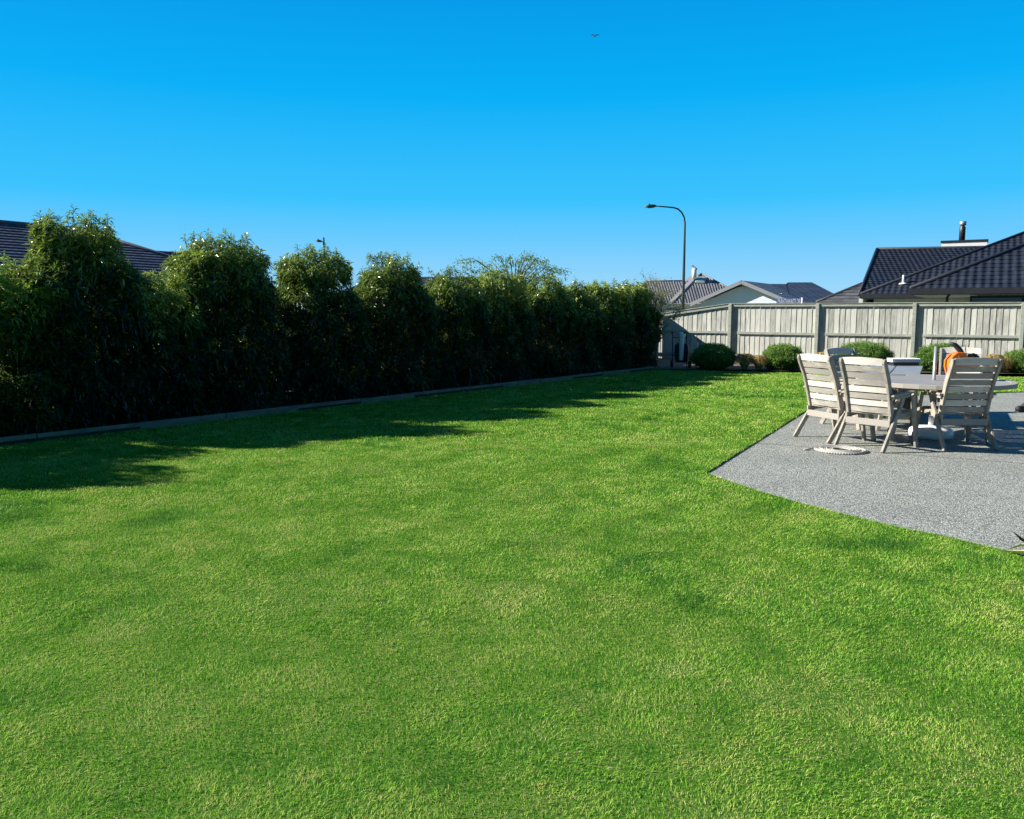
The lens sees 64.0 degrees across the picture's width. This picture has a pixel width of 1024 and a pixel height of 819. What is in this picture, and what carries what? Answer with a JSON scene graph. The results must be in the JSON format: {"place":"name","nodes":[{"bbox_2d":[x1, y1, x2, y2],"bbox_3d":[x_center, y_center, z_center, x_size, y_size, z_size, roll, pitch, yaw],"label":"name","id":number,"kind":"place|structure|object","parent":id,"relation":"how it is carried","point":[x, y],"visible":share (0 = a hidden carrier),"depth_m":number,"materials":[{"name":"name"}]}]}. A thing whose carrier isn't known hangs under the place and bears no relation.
{"place":"outdoors","nodes":[
{"label":"outdoors","id":0,"kind":"place"},
{"bbox_2d":[0,220,257,310],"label":"slate tiled house","id":1,"kind":"structure","parent":0,"point":[13,238],"depth_m":35.80,"materials":[{"name":"grey tile"}]},
{"bbox_2d":[0,366,653,445],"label":"hedge bed","id":2,"kind":"object","parent":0,"point":[293,402],"visible":0.22,"depth_m":13.50,"materials":[{"name":"soil"}]},
{"bbox_2d":[0,250,109,436],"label":"laurel shrub","id":3,"kind":"object","parent":2,"relation":"on","point":[16,423],"visible":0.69,"depth_m":10.29,"materials":[{"name":"green plant"}]},
{"bbox_2d":[0,205,170,433],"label":"laurel shrub","id":4,"kind":"object","parent":2,"relation":"on","point":[80,255],"visible":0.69,"depth_m":10.84,"materials":[{"name":"green plant"}]},
{"bbox_2d":[93,264,223,422],"bbox_3d":[-5.217,-0.934,11.968,1.513,2.372,1.817,5,9,38],"label":"laurel shrub","id":5,"kind":"object","parent":2,"relation":"on","point":[163,328],"visible":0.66,"depth_m":11.79,"materials":[{"name":"green plant"}]},
{"bbox_2d":[162,228,294,415],"bbox_3d":[-4.491,-1.351,12.862,1.476,2.938,2.063,5,9,38],"label":"laurel shrub","id":6,"kind":"object","parent":2,"relation":"on","point":[226,279],"visible":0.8,"depth_m":12.59,"materials":[{"name":"green plant"}]},
{"bbox_2d":[272,242,374,403],"bbox_3d":[-3.369,-1.470,14.279,1.481,2.815,2.049,5,9,38],"label":"laurel shrub","id":7,"kind":"object","parent":2,"relation":"on","point":[319,343],"visible":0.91,"depth_m":13.90,"materials":[{"name":"green plant"}]},
{"bbox_2d":[1,313,658,396],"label":"timber fence","id":8,"kind":"object","parent":2,"relation":"on","point":[657,353],"visible":0.01,"depth_m":16.94,"materials":[{"name":"grey wood"}]},
{"bbox_2d":[342,251,441,396],"bbox_3d":[-2.319,-1.623,15.631,1.536,2.826,2.065,5,9,38],"label":"laurel shrub","id":9,"kind":"object","parent":2,"relation":"on","point":[383,284],"visible":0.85,"depth_m":15.28,"materials":[{"name":"green plant"}]},
{"bbox_2d":[413,264,498,388],"bbox_3d":[-1.199,-1.670,16.997,1.536,2.632,2.088,5,9,38],"label":"laurel shrub","id":10,"kind":"object","parent":2,"relation":"on","point":[457,306],"visible":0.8,"depth_m":16.61,"materials":[{"name":"green plant"}]},
{"bbox_2d":[459,267,539,383],"bbox_3d":[-0.315,-1.822,18.110,1.517,2.652,2.058,5,9,38],"label":"laurel shrub","id":11,"kind":"object","parent":2,"relation":"on","point":[508,334],"visible":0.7,"depth_m":17.79,"materials":[{"name":"green plant"}]},
{"bbox_2d":[506,273,580,377],"bbox_3d":[0.719,-1.946,19.434,1.566,2.564,2.086,5,9,38],"label":"laurel shrub","id":12,"kind":"object","parent":2,"relation":"on","point":[554,311],"visible":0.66,"depth_m":19.07,"materials":[{"name":"green plant"}]},
{"bbox_2d":[545,278,609,374],"bbox_3d":[1.557,-2.030,20.481,1.555,2.499,1.903,5,9,38],"label":"laurel shrub","id":13,"kind":"object","parent":2,"relation":"on","point":[591,315],"visible":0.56,"depth_m":20.12,"materials":[{"name":"green plant"}]},
{"bbox_2d":[579,278,640,371],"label":"laurel shrub","id":14,"kind":"object","parent":2,"relation":"on","point":[615,351],"visible":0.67,"depth_m":21.20,"materials":[{"name":"green plant"}]},
{"bbox_2d":[608,279,664,367],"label":"laurel shrub","id":15,"kind":"object","parent":2,"relation":"on","point":[649,316],"visible":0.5,"depth_m":22.38,"materials":[{"name":"green plant"}]},
{"bbox_2d":[331,277,501,310],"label":"distant house","id":16,"kind":"structure","parent":0,"point":[424,280],"depth_m":56.63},
{"bbox_2d":[0,369,1023,818],"bbox_3d":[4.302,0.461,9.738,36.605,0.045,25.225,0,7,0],"label":"lawn","id":17,"kind":"structure","parent":0,"point":[100,810],"depth_m":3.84,"materials":[{"name":"green plant"}]},
{"bbox_2d":[0,366,653,441],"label":"garden edging","id":18,"kind":"object","parent":17,"relation":"on","point":[195,419],"visible":0.71,"depth_m":12.64,"materials":[{"name":"grey concrete"}]},
{"bbox_2d":[1007,532,1023,553],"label":"strappy plant","id":19,"kind":"object","parent":17,"relation":"on","point":[1019,545],"visible":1,"depth_m":5.38,"materials":[{"name":"green plant"}]},
{"bbox_2d":[0,0,1023,309],"label":"sky","id":20,"kind":"structure","parent":0,"point":[793,140],"materials":[{"name":"blue"}]},
{"bbox_2d":[670,332,690,367],"bbox_3d":[4.623,-1.644,22.514,0.540,0.996,0.445,4,8,30],"label":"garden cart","id":21,"kind":"object","parent":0,"point":[681,352],"visible":1,"depth_m":22.48,"materials":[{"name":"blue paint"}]},
{"bbox_2d":[638,265,726,327],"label":"corrugated house","id":22,"kind":"structure","parent":0,"point":[699,286],"depth_m":77.61,"materials":[{"name":"grey metal"}]},
{"bbox_2d":[689,280,833,330],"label":"gabled house","id":23,"kind":"structure","parent":0,"point":[740,291],"depth_m":62.80,"materials":[{"name":"grey metal"}]},
{"bbox_2d":[696,332,918,351],"bbox_3d":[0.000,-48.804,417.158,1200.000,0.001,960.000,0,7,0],"label":"ground","id":24,"kind":"structure","parent":0,"point":[795,337],"depth_m":47.87,"materials":[{"name":"brown soil"}]},
{"bbox_2d":[315,237,324,251],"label":"street lamp","id":25,"kind":"object","parent":24,"relation":"on","point":[318,240],"visible":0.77,"depth_m":70.72,"materials":[{"name":"grey metal"}]},
{"bbox_2d":[452,250,574,296],"bbox_3d":[0.034,-3.678,28.799,4.243,3.693,2.812,0,7,0],"label":"broadleaf tree","id":26,"kind":"object","parent":24,"relation":"on","point":[525,269],"visible":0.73,"depth_m":28.15,"materials":[{"name":"green plant"}]},
{"bbox_2d":[644,203,685,309],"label":"street lamp","id":27,"kind":"object","parent":24,"relation":"on","point":[683,269],"visible":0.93,"depth_m":49.16,"materials":[{"name":"grey metal"}]},
{"bbox_2d":[777,298,802,302],"bbox_3d":[11.132,-3.403,32.942,1.003,2.163,0.076,2,7,14],"label":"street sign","id":28,"kind":"object","parent":24,"relation":"on","point":[790,300],"visible":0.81,"depth_m":32.81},
{"bbox_2d":[815,282,861,336],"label":"hipped house","id":29,"kind":"structure","parent":24,"relation":"on","point":[847,295],"depth_m":51.45,"materials":[{"name":"grey"}]},
{"bbox_2d":[857,221,1023,354],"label":"tiled house","id":30,"kind":"structure","parent":24,"relation":"on","point":[961,269],"depth_m":41.10,"materials":[{"name":"black tile"}]},
{"bbox_2d":[969,295,1023,341],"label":"window","id":31,"kind":"structure","parent":30,"relation":"in","point":[1008,298],"depth_m":30.11,"materials":[{"name":"black glass"}]},
{"bbox_2d":[637,358,1023,375],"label":"border bed","id":32,"kind":"object","parent":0,"point":[663,363],"visible":0.12,"depth_m":22.29,"materials":[{"name":"brown soil"}]},
{"bbox_2d":[630,270,686,353],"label":"wispy shrub","id":33,"kind":"object","parent":32,"relation":"on","point":[660,295],"visible":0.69,"depth_m":23.03,"materials":[{"name":"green plant"}]},
{"bbox_2d":[688,342,735,368],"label":"rounded shrub","id":34,"kind":"object","parent":32,"relation":"on","point":[703,355],"visible":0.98,"depth_m":21.95,"materials":[{"name":"green plant"}]},
{"bbox_2d":[732,353,755,368],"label":"sedge tussock","id":35,"kind":"object","parent":32,"relation":"on","point":[743,360],"visible":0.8,"depth_m":21.81,"materials":[{"name":"green plant"}]},
{"bbox_2d":[746,355,769,369],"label":"sedge tussock","id":36,"kind":"object","parent":32,"relation":"on","point":[759,360],"visible":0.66,"depth_m":21.74,"materials":[{"name":"brown plant"}]},
{"bbox_2d":[761,343,804,369],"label":"rounded shrub","id":37,"kind":"object","parent":32,"relation":"on","point":[778,355],"visible":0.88,"depth_m":21.62,"materials":[{"name":"green plant"}]},
{"bbox_2d":[813,352,826,368],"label":"sedge tussock","id":38,"kind":"object","parent":32,"relation":"on","point":[821,353],"visible":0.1,"depth_m":21.48,"materials":[{"name":"brown plant"}]},
{"bbox_2d":[658,302,1023,365],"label":"timber fence","id":39,"kind":"object","parent":32,"relation":"on","point":[914,323],"visible":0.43,"depth_m":24.20,"materials":[{"name":"grey wood"}]},
{"bbox_2d":[833,340,894,366],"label":"rounded shrub","id":40,"kind":"object","parent":32,"relation":"on","point":[872,350],"visible":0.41,"depth_m":21.25,"materials":[{"name":"green plant"}]},
{"bbox_2d":[912,342,969,371],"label":"rounded shrub","id":41,"kind":"object","parent":32,"relation":"on","point":[925,354],"visible":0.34,"depth_m":21.02,"materials":[{"name":"green plant"}]},
{"bbox_2d":[979,354,1008,372],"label":"sedge tussock","id":42,"kind":"object","parent":32,"relation":"on","point":[997,356],"visible":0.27,"depth_m":20.68,"materials":[{"name":"brown plant"}]},
{"bbox_2d":[1000,356,1015,372],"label":"sedge tussock","id":43,"kind":"object","parent":32,"relation":"on","point":[1004,369],"visible":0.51,"depth_m":20.60,"materials":[{"name":"brown plant"}]},
{"bbox_2d":[1003,349,1023,372],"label":"rounded shrub","id":44,"kind":"object","parent":32,"relation":"on","point":[1017,356],"visible":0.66,"depth_m":20.61,"materials":[{"name":"green plant"}]},
{"bbox_2d":[708,392,1023,554],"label":"patio","id":45,"kind":"structure","parent":0,"point":[961,488],"depth_m":8.14,"materials":[{"name":"concrete"}]},
{"bbox_2d":[793,354,875,443],"bbox_3d":[4.077,-0.162,10.360,0.769,1.099,0.682,-3,7,-22],"label":"recliner chair","id":46,"kind":"object","parent":45,"relation":"on","point":[833,403],"visible":0.79,"depth_m":10.21,"materials":[{"name":"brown wood"}]},
{"bbox_2d":[803,445,867,454],"bbox_3d":[3.806,0.467,9.505,0.607,0.032,0.577,-6,9,-40],"label":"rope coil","id":47,"kind":"object","parent":45,"relation":"on","point":[847,450],"visible":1,"depth_m":9.46,"materials":[{"name":"beige fabric"}]},
{"bbox_2d":[820,348,890,429],"bbox_3d":[4.879,-0.309,11.577,0.682,1.099,0.769,-3,8,-25],"label":"recliner chair","id":48,"kind":"object","parent":45,"relation":"on","point":[829,351],"visible":0.19,"depth_m":11.77,"materials":[{"name":"grey wood"}]},
{"bbox_2d":[833,357,917,452],"bbox_3d":[4.331,-0.087,9.743,0.770,1.099,0.682,-5,9,-37],"label":"recliner chair","id":49,"kind":"object","parent":45,"relation":"on","point":[885,408],"visible":0.99,"depth_m":9.58,"materials":[{"name":"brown wood"}]},
{"bbox_2d":[831,365,922,426],"bbox_3d":[5.604,-0.258,12.521,1.134,0.743,2.080,4,8,27],"label":"patio chair","id":50,"kind":"object","parent":45,"relation":"on","point":[905,370],"visible":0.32,"depth_m":12.22,"materials":[{"name":"grey wood"}]},
{"bbox_2d":[887,358,920,365],"bbox_3d":[6.279,-0.764,13.132,0.451,0.115,0.215,0,7,0],"label":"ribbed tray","id":51,"kind":"object","parent":50,"relation":"on","point":[903,361],"visible":1,"depth_m":13.05,"materials":[{"name":"white plastic"}]},
{"bbox_2d":[908,346,953,439],"bbox_3d":[5.375,-0.222,10.458,0.530,1.166,0.530,0,7,0],"label":"parasol stand","id":52,"kind":"object","parent":45,"relation":"on","point":[928,431],"visible":0.72,"depth_m":10.37,"materials":[{"name":"white plastic"}]},
{"bbox_2d":[856,374,1017,444],"bbox_3d":[5.375,-0.009,10.483,1.840,0.748,1.840,2,7,14],"label":"round table","id":53,"kind":"object","parent":45,"relation":"on","point":[907,382],"visible":0.56,"depth_m":10.14,"materials":[{"name":"grey wood"}]},
{"bbox_2d":[944,342,979,373],"bbox_3d":[5.717,-0.635,10.387,0.411,0.441,0.156,0,7,0],"label":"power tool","id":54,"kind":"object","parent":53,"relation":"on","point":[960,353],"visible":0.49,"depth_m":10.35,"materials":[{"name":"orange plastic"}]},
{"bbox_2d":[912,357,1002,450],"bbox_3d":[5.330,-0.093,9.791,0.682,1.099,0.770,0,7,1],"label":"recliner chair","id":55,"kind":"object","parent":45,"relation":"on","point":[945,406],"visible":0.97,"depth_m":9.57,"materials":[{"name":"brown wood"}]},
{"bbox_2d":[934,347,983,418],"bbox_3d":[6.442,-0.333,11.778,0.682,1.099,0.769,3,8,26],"label":"recliner chair","id":56,"kind":"object","parent":45,"relation":"on","point":[953,349],"visible":0.16,"depth_m":12.02,"materials":[{"name":"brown wood"}]},
{"bbox_2d":[1014,406,1023,412],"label":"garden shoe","id":57,"kind":"object","parent":45,"relation":"on","point":[1019,409],"visible":1,"depth_m":13.09,"materials":[{"name":"black rubber"}]}
]}

